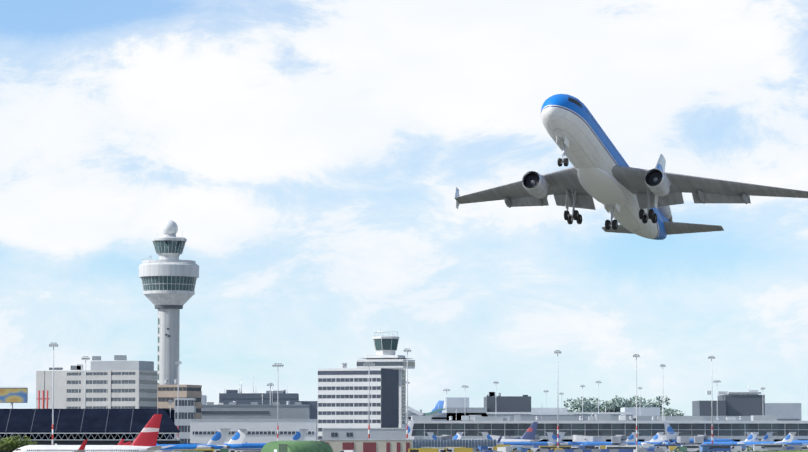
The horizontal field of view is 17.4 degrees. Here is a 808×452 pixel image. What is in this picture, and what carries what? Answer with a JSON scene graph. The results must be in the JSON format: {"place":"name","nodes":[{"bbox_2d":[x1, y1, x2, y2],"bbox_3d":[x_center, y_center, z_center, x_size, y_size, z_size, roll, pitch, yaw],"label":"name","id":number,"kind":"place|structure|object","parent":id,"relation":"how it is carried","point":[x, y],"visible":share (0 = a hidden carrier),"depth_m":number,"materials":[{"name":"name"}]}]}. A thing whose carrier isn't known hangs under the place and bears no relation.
{"place":"outdoors","nodes":[
{"label":"outdoors","id":0,"kind":"place"},
{"bbox_2d":[37,390,49,408],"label":"chimneys","id":1,"kind":"object","parent":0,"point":[42,398],"visible":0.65,"depth_m":1027.22,"materials":[{"name":"paint"}]},
{"bbox_2d":[0,408,180,451],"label":"hangar","id":2,"kind":"structure","parent":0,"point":[96,426],"depth_m":864.00,"materials":[{"name":"glass"}]},
{"bbox_2d":[174,398,195,442],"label":"building","id":3,"kind":"structure","parent":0,"point":[187,409],"depth_m":1098.40,"materials":[{"name":"grey concrete"}]},
{"bbox_2d":[0,0,807,420],"label":"sky","id":4,"kind":"structure","parent":0,"point":[310,158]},
{"bbox_2d":[406,421,413,438],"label":"aircraft","id":5,"kind":"object","parent":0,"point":[410,425],"depth_m":1107.35},
{"bbox_2d":[49,355,801,420],"bbox_3d":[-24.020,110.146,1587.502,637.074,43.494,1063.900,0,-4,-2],"label":"skyline roof plant","id":6,"kind":"object","parent":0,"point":[787,411],"visible":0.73,"depth_m":1896.83,"materials":[{"name":"metal"}]},
{"bbox_2d":[427,432,436,438],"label":"airplane tail","id":7,"kind":"object","parent":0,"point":[431,435],"depth_m":1154.05},
{"bbox_2d":[431,401,443,412],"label":"airplane tail","id":8,"kind":"object","parent":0,"point":[441,403],"visible":0.06,"depth_m":1639.29},
{"bbox_2d":[477,422,542,441],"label":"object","id":9,"kind":"object","parent":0,"point":[529,434],"visible":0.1,"depth_m":1173.76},
{"bbox_2d":[455,94,807,239],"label":"airplane","id":10,"kind":"object","parent":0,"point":[637,201],"visible":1,"depth_m":359.29,"materials":[{"name":"white metal"}]},
{"bbox_2d":[665,449,807,451],"bbox_3d":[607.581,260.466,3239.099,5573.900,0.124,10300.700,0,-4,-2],"label":"concrete apron","id":11,"kind":"object","parent":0,"point":[743,451],"depth_m":1094.65,"materials":[{"name":"grey concrete"}]},
{"bbox_2d":[49,343,764,447],"bbox_3d":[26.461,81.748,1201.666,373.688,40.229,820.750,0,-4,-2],"label":"light poles","id":12,"kind":"object","parent":11,"relation":"on","point":[407,382],"visible":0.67,"depth_m":982.75,"materials":[{"name":"grey metal"}]},
{"bbox_2d":[413,439,496,447],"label":"blast fence","id":13,"kind":"object","parent":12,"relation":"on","point":[467,443],"visible":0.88,"depth_m":991.69,"materials":[{"name":"metal"}]},
{"bbox_2d":[453,432,462,438],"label":"airplane tail","id":14,"kind":"object","parent":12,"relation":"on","point":[458,435],"visible":0.02,"depth_m":1169.40},
{"bbox_2d":[154,443,801,451],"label":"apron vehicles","id":15,"kind":"object","parent":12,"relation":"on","point":[658,448],"visible":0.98,"depth_m":986.59,"materials":[{"name":"metal"}]},
{"bbox_2d":[481,432,535,447],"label":"airplane","id":16,"kind":"object","parent":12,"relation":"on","point":[486,435],"visible":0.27,"depth_m":1160.11,"materials":[{"name":"blue metal"}]},
{"bbox_2d":[534,432,564,445],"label":"airplane","id":17,"kind":"object","parent":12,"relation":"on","point":[561,435],"visible":0.38,"depth_m":1188.10,"materials":[{"name":"white metal"}]},
{"bbox_2d":[546,432,587,446],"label":"airplane","id":18,"kind":"object","parent":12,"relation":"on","point":[552,437],"visible":0.4,"depth_m":1188.80,"materials":[{"name":"blue metal"}]},
{"bbox_2d":[406,392,764,420],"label":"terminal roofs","id":19,"kind":"structure","parent":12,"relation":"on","point":[745,405],"depth_m":1497.12,"materials":[{"name":"white paint"}]},
{"bbox_2d":[406,414,807,448],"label":"terminal building","id":20,"kind":"structure","parent":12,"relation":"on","point":[605,428],"depth_m":1222.83,"materials":[{"name":"grey glass"}]},
{"bbox_2d":[580,432,638,444],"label":"airplane","id":21,"kind":"object","parent":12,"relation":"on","point":[630,439],"visible":0.46,"depth_m":1186.36,"materials":[{"name":"blue metal"}]},
{"bbox_2d":[632,432,663,444],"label":"airplane","id":22,"kind":"object","parent":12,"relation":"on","point":[657,437],"visible":0.21,"depth_m":1194.10,"materials":[{"name":"white metal"}]},
{"bbox_2d":[663,432,675,443],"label":"airplane","id":23,"kind":"object","parent":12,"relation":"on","point":[668,442],"visible":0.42,"depth_m":1182.06,"materials":[{"name":"metal"}]},
{"bbox_2d":[661,422,734,444],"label":"aircraft","id":24,"kind":"object","parent":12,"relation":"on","point":[672,435],"visible":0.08,"depth_m":1202.84},
{"bbox_2d":[698,432,758,444],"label":"airplane","id":25,"kind":"object","parent":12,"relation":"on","point":[752,436],"visible":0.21,"depth_m":1187.41,"materials":[{"name":"blue metal"}]},
{"bbox_2d":[735,432,772,441],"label":"airplane tail","id":26,"kind":"object","parent":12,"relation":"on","point":[767,436],"visible":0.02,"depth_m":1213.55},
{"bbox_2d":[743,432,795,447],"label":"airplane","id":27,"kind":"object","parent":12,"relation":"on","point":[789,437],"visible":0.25,"depth_m":1182.02,"materials":[{"name":"metal"}]},
{"bbox_2d":[746,432,802,446],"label":"airplane","id":28,"kind":"object","parent":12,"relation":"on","point":[799,444],"visible":0.1,"depth_m":1206.72,"materials":[{"name":"blue metal"}]},
{"bbox_2d":[792,440,807,446],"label":"aircraft","id":29,"kind":"object","parent":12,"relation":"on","point":[804,443],"visible":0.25,"depth_m":1221.52},
{"bbox_2d":[757,450,807,451],"bbox_3d":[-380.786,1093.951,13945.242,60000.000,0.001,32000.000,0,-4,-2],"label":"ground grass","id":30,"kind":"structure","parent":0,"point":[785,451],"depth_m":1109.05,"materials":[{"name":"green plant"}]},
{"bbox_2d":[0,388,27,408],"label":"billboard","id":31,"kind":"object","parent":30,"relation":"on","point":[13,395],"visible":0.81,"depth_m":1036.89,"materials":[{"name":"metal"}]},
{"bbox_2d":[0,435,36,451],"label":"tree","id":32,"kind":"object","parent":30,"relation":"on","point":[10,445],"visible":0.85,"depth_m":705.82,"materials":[{"name":"green plant"}]},
{"bbox_2d":[13,414,174,451],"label":"airplane","id":33,"kind":"object","parent":30,"relation":"on","point":[145,440],"visible":1,"depth_m":651.81,"materials":[{"name":"white metal"}]},
{"bbox_2d":[44,361,156,408],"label":"office","id":34,"kind":"structure","parent":30,"relation":"on","point":[67,389],"depth_m":1202.23,"materials":[{"name":"white concrete"}]},
{"bbox_2d":[36,370,138,408],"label":"office panels","id":35,"kind":"object","parent":34,"relation":"attached to","point":[40,375],"visible":0.33,"depth_m":1202.91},
{"bbox_2d":[139,220,198,384],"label":"control tower","id":36,"kind":"structure","parent":30,"relation":"on","point":[168,278],"depth_m":1140.53,"materials":[{"name":"white concrete"}]},
{"bbox_2d":[157,385,201,418],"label":"building","id":37,"kind":"structure","parent":30,"relation":"on","point":[165,393],"depth_m":1109.87,"materials":[{"name":"beige concrete"}]},
{"bbox_2d":[152,428,231,451],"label":"airplane","id":38,"kind":"object","parent":30,"relation":"on","point":[219,437],"visible":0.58,"depth_m":820.05,"materials":[{"name":"metal"}]},
{"bbox_2d":[181,428,250,450],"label":"airplane","id":39,"kind":"object","parent":30,"relation":"on","point":[238,437],"visible":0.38,"depth_m":884.28,"materials":[{"name":"white metal"}]},
{"bbox_2d":[190,419,316,442],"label":"terminal building","id":40,"kind":"structure","parent":30,"relation":"on","point":[259,431],"depth_m":989.06,"materials":[{"name":"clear glass"}]},
{"bbox_2d":[201,402,309,418],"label":"building","id":41,"kind":"structure","parent":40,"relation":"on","point":[253,410],"depth_m":1168.98,"materials":[{"name":"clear glass"}]},
{"bbox_2d":[219,388,317,418],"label":"building","id":42,"kind":"structure","parent":30,"relation":"on","point":[228,396],"depth_m":1388.91,"materials":[{"name":"grey concrete"}]},
{"bbox_2d":[235,428,309,451],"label":"airplane","id":43,"kind":"object","parent":30,"relation":"on","point":[300,434],"visible":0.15,"depth_m":892.15,"materials":[{"name":"blue metal"}]},
{"bbox_2d":[261,440,332,451],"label":"green dome","id":44,"kind":"structure","parent":30,"relation":"on","point":[297,446],"depth_m":841.89,"materials":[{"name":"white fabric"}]},
{"bbox_2d":[317,368,398,440],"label":"office building","id":45,"kind":"structure","parent":30,"relation":"on","point":[343,396],"depth_m":1041.70,"materials":[{"name":"white concrete"}]},
{"bbox_2d":[322,428,406,438],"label":"grey annex","id":46,"kind":"object","parent":30,"relation":"on","point":[362,433],"visible":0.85,"depth_m":920.37,"materials":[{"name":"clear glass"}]},
{"bbox_2d":[319,439,412,451],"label":"building","id":47,"kind":"structure","parent":30,"relation":"on","point":[377,445],"depth_m":870.24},
{"bbox_2d":[357,332,414,427],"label":"old control tower","id":48,"kind":"structure","parent":30,"relation":"on","point":[385,356],"depth_m":1085.11,"materials":[{"name":"white concrete"}]},
{"bbox_2d":[564,398,584,414],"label":"tree","id":49,"kind":"object","parent":30,"relation":"on","point":[566,405],"visible":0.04,"depth_m":2468.14,"materials":[{"name":"green plant"}]},
{"bbox_2d":[569,397,597,414],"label":"tree","id":50,"kind":"object","parent":30,"relation":"on","point":[579,405],"visible":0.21,"depth_m":2446.12,"materials":[{"name":"green plant"}]},
{"bbox_2d":[581,400,599,414],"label":"tree","id":51,"kind":"object","parent":30,"relation":"on","point":[590,407],"visible":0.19,"depth_m":2446.16,"materials":[{"name":"green plant"}]},
{"bbox_2d":[586,397,604,407],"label":"tree","id":52,"kind":"object","parent":30,"relation":"on","point":[594,401],"visible":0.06,"depth_m":2544.80,"materials":[{"name":"green plant"}]},
{"bbox_2d":[600,401,620,414],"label":"tree","id":53,"kind":"object","parent":30,"relation":"on","point":[602,408],"visible":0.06,"depth_m":2465.51,"materials":[{"name":"green plant"}]},
{"bbox_2d":[599,397,626,414],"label":"tree","id":54,"kind":"object","parent":30,"relation":"on","point":[617,400],"visible":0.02,"depth_m":2481.87,"materials":[{"name":"green plant"}]},
{"bbox_2d":[605,398,627,411],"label":"tree","id":55,"kind":"object","parent":30,"relation":"on","point":[614,410],"visible":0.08,"depth_m":2476.91,"materials":[{"name":"green plant"}]},
{"bbox_2d":[614,400,625,411],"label":"tree","id":56,"kind":"object","parent":30,"relation":"on","point":[621,403],"visible":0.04,"depth_m":2475.47,"materials":[{"name":"green plant"}]},
{"bbox_2d":[612,395,641,406],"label":"tree","id":57,"kind":"object","parent":30,"relation":"on","point":[628,401],"depth_m":2526.70,"materials":[{"name":"green plant"}]},
{"bbox_2d":[630,396,645,406],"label":"tree","id":58,"kind":"object","parent":30,"relation":"on","point":[639,404],"visible":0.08,"depth_m":2446.21,"materials":[{"name":"green plant"}]},
{"bbox_2d":[641,399,656,406],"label":"tree","id":59,"kind":"object","parent":30,"relation":"on","point":[648,403],"visible":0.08,"depth_m":2510.91,"materials":[{"name":"green plant"}]},
{"bbox_2d":[650,395,670,415],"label":"tree","id":60,"kind":"object","parent":30,"relation":"on","point":[658,403],"visible":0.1,"depth_m":2537.07,"materials":[{"name":"green plant"}]},
{"bbox_2d":[660,408,674,415],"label":"tree","id":61,"kind":"object","parent":30,"relation":"on","point":[666,413],"visible":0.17,"depth_m":2482.11,"materials":[{"name":"green plant"}]},
{"bbox_2d":[668,408,683,415],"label":"tree","id":62,"kind":"object","parent":30,"relation":"on","point":[677,414],"visible":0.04,"depth_m":2509.64,"materials":[{"name":"green plant"}]}
]}

